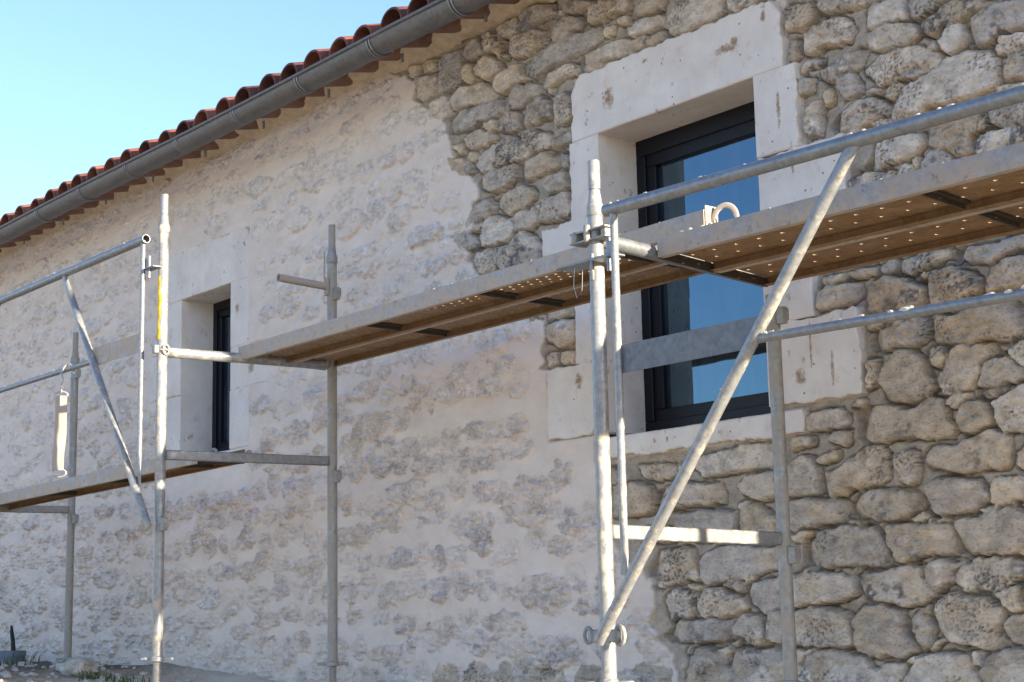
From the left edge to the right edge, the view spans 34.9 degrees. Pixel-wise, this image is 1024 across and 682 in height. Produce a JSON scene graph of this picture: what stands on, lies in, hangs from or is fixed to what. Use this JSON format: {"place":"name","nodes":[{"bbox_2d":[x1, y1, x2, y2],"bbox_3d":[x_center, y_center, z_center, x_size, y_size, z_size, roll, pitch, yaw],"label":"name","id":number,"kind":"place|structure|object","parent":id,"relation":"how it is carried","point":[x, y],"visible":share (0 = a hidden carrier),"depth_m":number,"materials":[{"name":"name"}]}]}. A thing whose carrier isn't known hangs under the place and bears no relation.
{"place":"outdoors","nodes":[
{"label":"outdoors","id":0,"kind":"place"},
{"bbox_2d":[0,661,276,681],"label":"ground","id":1,"kind":"structure","parent":0,"point":[170,672],"depth_m":9.11,"materials":[{"name":"soil"}]},
{"bbox_2d":[0,650,25,663],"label":"drain pipe","id":2,"kind":"object","parent":1,"relation":"on","point":[6,654],"visible":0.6,"depth_m":10.84,"materials":[{"name":"grey plastic"}]},
{"bbox_2d":[10,626,15,650],"bbox_3d":[-3.357,2.051,10.937,0.033,0.272,0.093,4,-11,-26],"label":"cable end","id":3,"kind":"object","parent":2,"relation":"attached to","point":[12,639],"visible":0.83,"depth_m":10.95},
{"bbox_2d":[0,332,80,661],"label":"scaffold support","id":4,"kind":"object","parent":1,"relation":"on","point":[72,516],"visible":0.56,"depth_m":10.15,"materials":[{"name":"metal"}]},
{"bbox_2d":[0,449,244,509],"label":"scaffold plank","id":5,"kind":"object","parent":4,"relation":"on","point":[94,482],"visible":0.81,"depth_m":8.62,"materials":[{"name":"metal"}]},
{"bbox_2d":[0,631,149,681],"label":"grass","id":6,"kind":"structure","parent":1,"relation":"on","point":[91,676],"depth_m":8.92,"materials":[{"name":"green plant"}]},
{"bbox_2d":[55,656,100,676],"bbox_3d":[-2.458,1.844,9.184,0.191,0.133,0.320,7,-13,-38],"label":"rock","id":7,"kind":"object","parent":1,"relation":"on","point":[72,666],"visible":0.76,"depth_m":9.09,"materials":[{"name":"grey stone"}]},
{"bbox_2d":[0,660,197,681],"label":"rubble","id":8,"kind":"object","parent":1,"relation":"on","point":[6,674],"visible":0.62,"depth_m":9.07,"materials":[{"name":"grey stone"}]},
{"bbox_2d":[141,194,348,681],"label":"scaffold support","id":9,"kind":"object","parent":1,"relation":"on","point":[162,349],"visible":1,"depth_m":7.66,"materials":[{"name":"metal"}]},
{"bbox_2d":[0,234,161,530],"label":"guard frame","id":10,"kind":"object","parent":9,"relation":"attached to","point":[117,349],"visible":1,"depth_m":7.78,"materials":[{"name":"metal"}]},
{"bbox_2d":[51,362,73,477],"bbox_3d":[-2.239,0.392,8.142,0.119,0.584,0.046,-4,-10,17],"label":"hanging strap","id":11,"kind":"object","parent":10,"relation":"hanging from","point":[60,430],"visible":1,"depth_m":8.13,"materials":[{"name":"fabric"}]},
{"bbox_2d":[238,202,738,362],"bbox_3d":[-0.209,-0.175,6.609,0.246,0.107,3.187,7,-13,-38],"label":"scaffold plank","id":12,"kind":"object","parent":9,"relation":"on","point":[488,291],"visible":0.74,"depth_m":6.57,"materials":[{"name":"metal"}]},
{"bbox_2d":[292,243,738,369],"bbox_3d":[-0.056,-0.133,6.806,0.249,0.089,3.065,7,-13,-38],"label":"scaffold plank","id":13,"kind":"object","parent":9,"relation":"on","point":[652,276],"visible":0.5,"depth_m":6.87,"materials":[{"name":"metal"}]},
{"bbox_2d":[0,0,1023,681],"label":"stone house","id":14,"kind":"structure","parent":1,"relation":"on","point":[416,146],"depth_m":7.30,"materials":[{"name":"stone"}]},
{"bbox_2d":[212,298,230,451],"bbox_3d":[-1.622,0.198,9.789,0.070,0.959,0.618,7,-13,-38],"label":"window","id":15,"kind":"structure","parent":14,"relation":"in","point":[222,309],"depth_m":9.95,"materials":[{"name":"metal"}]},
{"bbox_2d":[636,101,770,431],"bbox_3d":[0.871,-0.300,6.737,0.070,1.302,0.916,7,-13,-38],"label":"window","id":16,"kind":"structure","parent":14,"relation":"in","point":[680,394],"depth_m":6.83,"materials":[{"name":"glass"}]},
{"bbox_2d":[555,160,812,681],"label":"scaffold support","id":17,"kind":"object","parent":1,"relation":"on","point":[594,234],"visible":0.92,"depth_m":5.25,"materials":[{"name":"metal"}]},
{"bbox_2d":[591,83,1023,645],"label":"guard frame","id":18,"kind":"object","parent":17,"relation":"attached to","point":[745,337],"visible":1,"depth_m":4.63,"materials":[{"name":"metal"}]},
{"bbox_2d":[657,142,1023,272],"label":"scaffold plank","id":19,"kind":"object","parent":17,"relation":"on","point":[992,178],"visible":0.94,"depth_m":4.86,"materials":[{"name":"metal"}]},
{"bbox_2d":[715,200,1023,286],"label":"scaffold plank","id":20,"kind":"object","parent":17,"relation":"on","point":[990,223],"visible":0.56,"depth_m":5.17,"materials":[{"name":"metal"}]},
{"bbox_2d":[0,0,410,217],"label":"sky","id":21,"kind":"structure","parent":0,"point":[83,83],"materials":[{"name":"blue"}]}
]}

